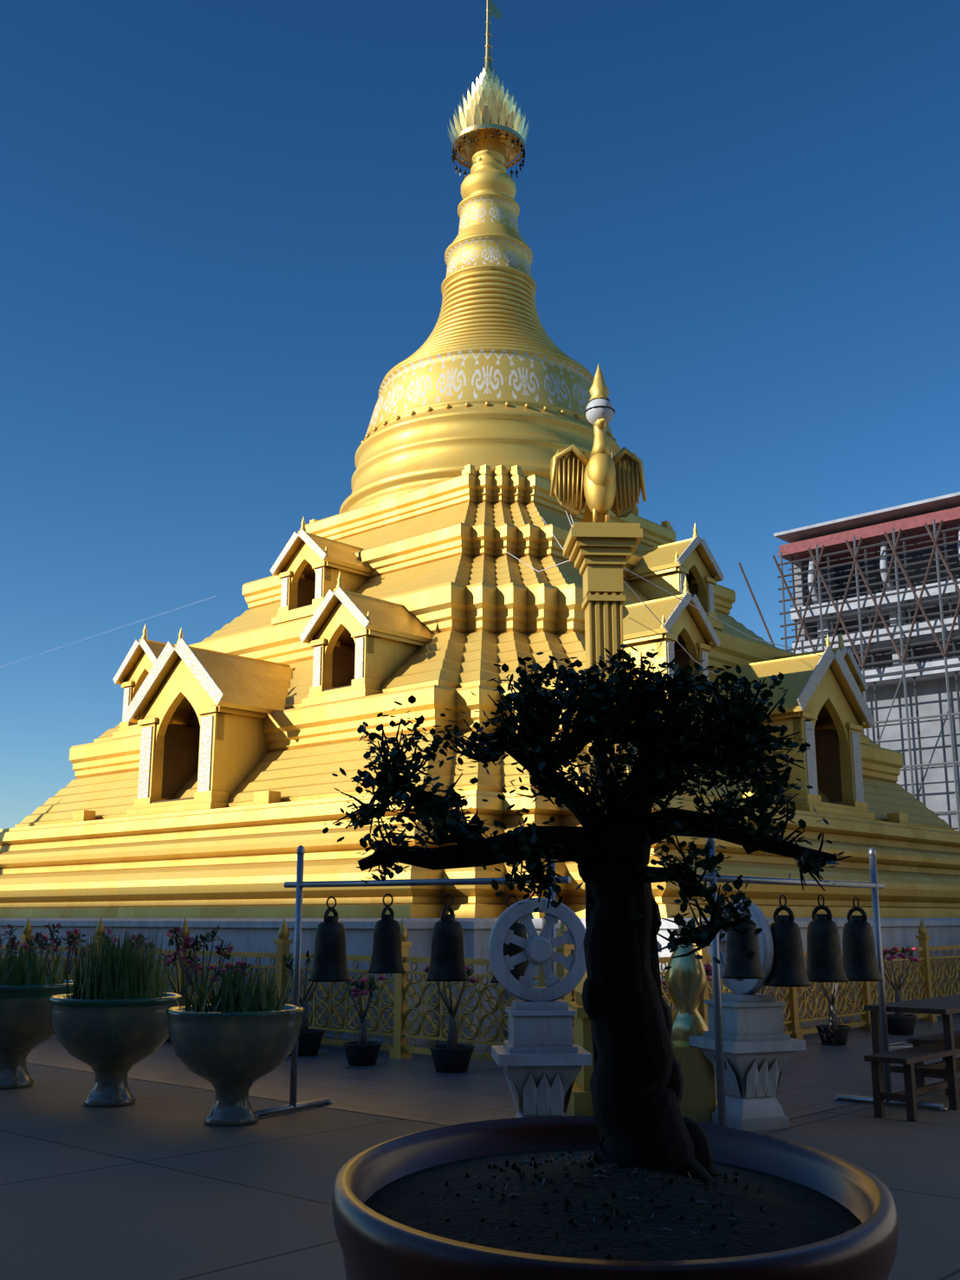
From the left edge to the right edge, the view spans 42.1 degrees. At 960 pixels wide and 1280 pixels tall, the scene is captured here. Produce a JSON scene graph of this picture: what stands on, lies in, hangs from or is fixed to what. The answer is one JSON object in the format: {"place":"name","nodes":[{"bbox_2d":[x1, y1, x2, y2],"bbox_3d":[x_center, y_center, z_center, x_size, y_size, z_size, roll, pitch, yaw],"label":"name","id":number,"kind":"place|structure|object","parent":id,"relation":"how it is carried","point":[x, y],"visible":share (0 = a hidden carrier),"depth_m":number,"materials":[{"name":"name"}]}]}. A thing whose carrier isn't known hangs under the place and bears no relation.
{"place":"outdoors","nodes":[
{"label":"outdoors","id":0,"kind":"place"},
{"bbox_2d":[0,1052,959,1279],"bbox_3d":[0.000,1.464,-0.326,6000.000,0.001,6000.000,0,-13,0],"label":"ground","id":1,"kind":"structure","parent":0,"point":[156,1180],"depth_m":7.37,"materials":[{"name":"grey tile"}]},
{"bbox_2d":[0,940,74,1089],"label":"potted plant","id":2,"kind":"object","parent":1,"relation":"on","point":[28,989],"visible":0.91,"depth_m":11.24,"materials":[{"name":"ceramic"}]},
{"bbox_2d":[47,926,182,1107],"bbox_3d":[-3.060,3.134,10.469,1.090,1.439,1.090,0,-13,0],"label":"potted plant","id":3,"kind":"object","parent":1,"relation":"on","point":[109,1018],"visible":1,"depth_m":10.18,"materials":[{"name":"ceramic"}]},
{"bbox_2d":[165,960,304,1126],"bbox_3d":[-1.870,3.047,9.505,1.046,1.189,1.046,0,-13,0],"label":"potted plant","id":4,"kind":"object","parent":1,"relation":"on","point":[234,1041],"visible":1,"depth_m":9.22,"materials":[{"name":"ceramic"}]},
{"bbox_2d":[253,845,570,1117],"bbox_3d":[-0.485,2.592,9.540,2.667,2.092,0.958,-8,-15,31],"label":"bell rack","id":5,"kind":"object","parent":1,"relation":"on","point":[447,963],"visible":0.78,"depth_m":9.69,"materials":[{"name":"metal"}]},
{"bbox_2d":[0,464,959,1053],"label":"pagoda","id":6,"kind":"object","parent":1,"relation":"on","point":[462,587],"visible":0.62,"depth_m":19.02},
{"bbox_2d":[339,75,638,516],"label":"stupa spire","id":7,"kind":"structure","parent":6,"relation":"on","point":[490,373],"depth_m":24.60,"materials":[{"name":"gold metal"}]},
{"bbox_2d":[446,0,530,178],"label":"spire finial","id":8,"kind":"object","parent":7,"relation":"on","point":[485,106],"visible":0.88,"depth_m":27.87,"materials":[{"name":"gold metal"}]},
{"bbox_2d":[72,517,907,824],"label":"pagoda niches","id":9,"kind":"object","parent":6,"relation":"on","point":[189,711],"visible":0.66,"depth_m":19.97,"materials":[{"name":"gold metal"}]},
{"bbox_2d":[0,917,959,1060],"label":"fence","id":10,"kind":"object","parent":1,"relation":"on","point":[399,1049],"visible":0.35,"depth_m":14.61,"materials":[{"name":"metal"}]},
{"bbox_2d":[26,1013,959,1128],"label":"tile paving","id":11,"kind":"structure","parent":1,"relation":"on","point":[817,1076],"depth_m":11.78,"materials":[{"name":"grey tile"}]},
{"bbox_2d":[0,924,20,963],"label":"flower shrub","id":12,"kind":"object","parent":11,"relation":"on","point":[12,940],"visible":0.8,"depth_m":18.48,"materials":[{"name":"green plant"}]},
{"bbox_2d":[22,937,56,968],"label":"flowers","id":13,"kind":"object","parent":11,"relation":"on","point":[24,945],"visible":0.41,"depth_m":17.98,"materials":[{"name":"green plant"}]},
{"bbox_2d":[29,922,88,980],"bbox_3d":[-5.859,4.641,17.248,0.776,1.447,0.841,0,-13,0],"label":"flower shrub","id":14,"kind":"object","parent":11,"relation":"on","point":[40,937],"visible":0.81,"depth_m":17.26,"materials":[{"name":"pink plant"}]},
{"bbox_2d":[72,943,95,960],"bbox_3d":[-5.197,4.637,16.593,0.646,1.171,0.614,-4,-13,18],"label":"flower pot","id":15,"kind":"object","parent":11,"relation":"on","point":[83,950],"visible":0.06,"depth_m":16.84,"materials":[{"name":"green plant"}]},
{"bbox_2d":[96,928,157,953],"bbox_3d":[-4.544,4.429,16.112,0.796,1.367,0.779,8,-15,-33],"label":"flower shrub","id":16,"kind":"object","parent":11,"relation":"on","point":[137,940],"visible":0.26,"depth_m":16.23,"materials":[{"name":"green plant"}]},
{"bbox_2d":[155,950,201,1041],"bbox_3d":[-3.768,4.467,15.664,0.564,1.099,0.474,7,-15,-30],"label":"flower pot","id":17,"kind":"object","parent":11,"relation":"on","point":[189,960],"visible":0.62,"depth_m":15.66,"materials":[{"name":"green plant"}]},
{"bbox_2d":[166,924,234,1000],"bbox_3d":[-3.387,4.167,15.068,0.875,1.425,0.757,11,-16,-40],"label":"flower shrub","id":18,"kind":"object","parent":11,"relation":"on","point":[221,951],"visible":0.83,"depth_m":15.08,"materials":[{"name":"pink plant"}]},
{"bbox_2d":[208,960,251,990],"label":"flowers","id":19,"kind":"object","parent":11,"relation":"on","point":[223,970],"visible":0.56,"depth_m":14.80,"materials":[{"name":"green plant"}]},
{"bbox_2d":[279,950,324,1056],"bbox_3d":[-1.995,4.068,14.128,0.573,1.209,0.584,4,-13,-18],"label":"flower pot","id":20,"kind":"object","parent":11,"relation":"on","point":[309,1040],"visible":0.45,"depth_m":13.97,"materials":[{"name":"black plastic"}]},
{"bbox_2d":[342,975,385,1066],"bbox_3d":[-1.226,4.000,13.140,0.439,0.912,0.492,-3,-13,15],"label":"flower pot","id":21,"kind":"object","parent":11,"relation":"on","point":[362,1051],"visible":0.99,"depth_m":13.05,"materials":[{"name":"black plastic"}]},
{"bbox_2d":[423,965,477,1073],"bbox_3d":[-0.301,3.782,12.590,0.550,1.097,0.599,0,-13,0],"label":"flower pot","id":22,"kind":"object","parent":11,"relation":"on","point":[451,1056],"visible":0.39,"depth_m":12.43,"materials":[{"name":"black plastic"}]},
{"bbox_2d":[549,364,646,1116],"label":"bird statue column","id":23,"kind":"structure","parent":11,"relation":"on","point":[598,548],"depth_m":10.85,"materials":[{"name":"gold metal"}]},
{"bbox_2d":[501,510,832,691],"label":"light cords","id":24,"kind":"object","parent":23,"relation":"attached to","point":[664,591],"visible":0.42,"depth_m":14.28,"materials":[{"name":"white plastic"}]},
{"bbox_2d":[664,936,717,1121],"bbox_3d":[1.620,2.980,9.735,0.420,1.420,0.420,1,-13,-3],"label":"baluster post","id":25,"kind":"object","parent":11,"relation":"on","point":[685,979],"visible":0.59,"depth_m":9.58,"materials":[{"name":"gold metal"}]},
{"bbox_2d":[688,899,806,1131],"bbox_3d":[2.000,2.796,9.417,0.620,1.642,0.714,5,-14,-21],"label":"dharma wheel","id":26,"kind":"object","parent":11,"relation":"on","point":[760,1047],"visible":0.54,"depth_m":9.18,"materials":[{"name":"white stone"}]},
{"bbox_2d":[814,982,850,1046],"bbox_3d":[4.256,4.391,15.204,0.477,1.046,0.535,0,-13,0],"label":"flower pot","id":27,"kind":"object","parent":11,"relation":"on","point":[832,1032],"visible":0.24,"depth_m":15.04,"materials":[{"name":"black plastic"}]},
{"bbox_2d":[881,946,919,1034],"bbox_3d":[5.529,4.646,16.571,0.639,1.144,0.604,0,-13,0],"label":"flower pot","id":28,"kind":"object","parent":11,"relation":"on","point":[900,1024],"visible":0.75,"depth_m":16.48,"materials":[{"name":"black plastic"}]},
{"bbox_2d":[487,897,591,1118],"bbox_3d":[0.410,2.611,8.588,0.715,1.642,0.662,0,-13,0],"label":"dharma wheel","id":29,"kind":"object","parent":1,"relation":"on","point":[539,1056],"visible":0.94,"depth_m":8.47,"materials":[{"name":"white stone"}]},
{"bbox_2d":[331,1115,898,1279],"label":"bonsai pot","id":30,"kind":"object","parent":1,"relation":"on","point":[539,1198],"visible":0.83,"depth_m":1.48,"materials":[{"name":"ceramic"}]},
{"bbox_2d":[322,638,851,1180],"bbox_3d":[0.138,0.387,1.760,0.756,0.799,0.522,0,-13,0],"label":"bonsai tree","id":31,"kind":"object","parent":30,"relation":"in","point":[636,1087],"visible":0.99,"depth_m":1.74,"materials":[{"name":"green plant"}]},
{"bbox_2d":[697,838,946,1127],"bbox_3d":[2.485,2.581,9.491,0.960,2.092,2.907,-11,-17,40],"label":"bell rack","id":32,"kind":"object","parent":1,"relation":"on","point":[860,959],"visible":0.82,"depth_m":9.61,"materials":[{"name":"metal"}]},
{"bbox_2d":[863,994,959,1110],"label":"table","id":33,"kind":"object","parent":1,"relation":"on","point":[946,1007],"visible":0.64,"depth_m":10.29,"materials":[{"name":"brown wood"}]},
{"bbox_2d":[863,1038,959,1121],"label":"bench","id":34,"kind":"object","parent":1,"relation":"on","point":[907,1058],"visible":0.92,"depth_m":9.63,"materials":[{"name":"brown wood"}]},
{"bbox_2d":[906,1029,959,1095],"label":"bench","id":35,"kind":"object","parent":1,"relation":"on","point":[927,1039],"visible":0.31,"depth_m":10.99,"materials":[{"name":"brown wood"}]},
{"bbox_2d":[0,0,959,828],"label":"sky","id":36,"kind":"structure","parent":0,"point":[224,224],"materials":[{"name":"blue"}]},
{"bbox_2d":[661,963,711,989],"bbox_3d":[2.151,3.873,12.862,0.541,1.038,0.454,-5,-14,22],"label":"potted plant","id":37,"kind":"object","parent":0,"point":[707,967],"visible":0.16,"depth_m":12.94,"materials":[{"name":"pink plant"}]},
{"bbox_2d":[756,986,773,994],"bbox_3d":[3.144,4.088,13.968,0.586,1.100,0.574,12,-17,-43],"label":"flower pot","id":38,"kind":"object","parent":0,"point":[766,990],"visible":0.01,"depth_m":13.96,"materials":[{"name":"green plant"}]},
{"bbox_2d":[737,491,959,831],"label":"site building","id":39,"kind":"structure","parent":0,"point":[879,590],"depth_m":46.97,"materials":[{"name":"concrete"}]}
]}

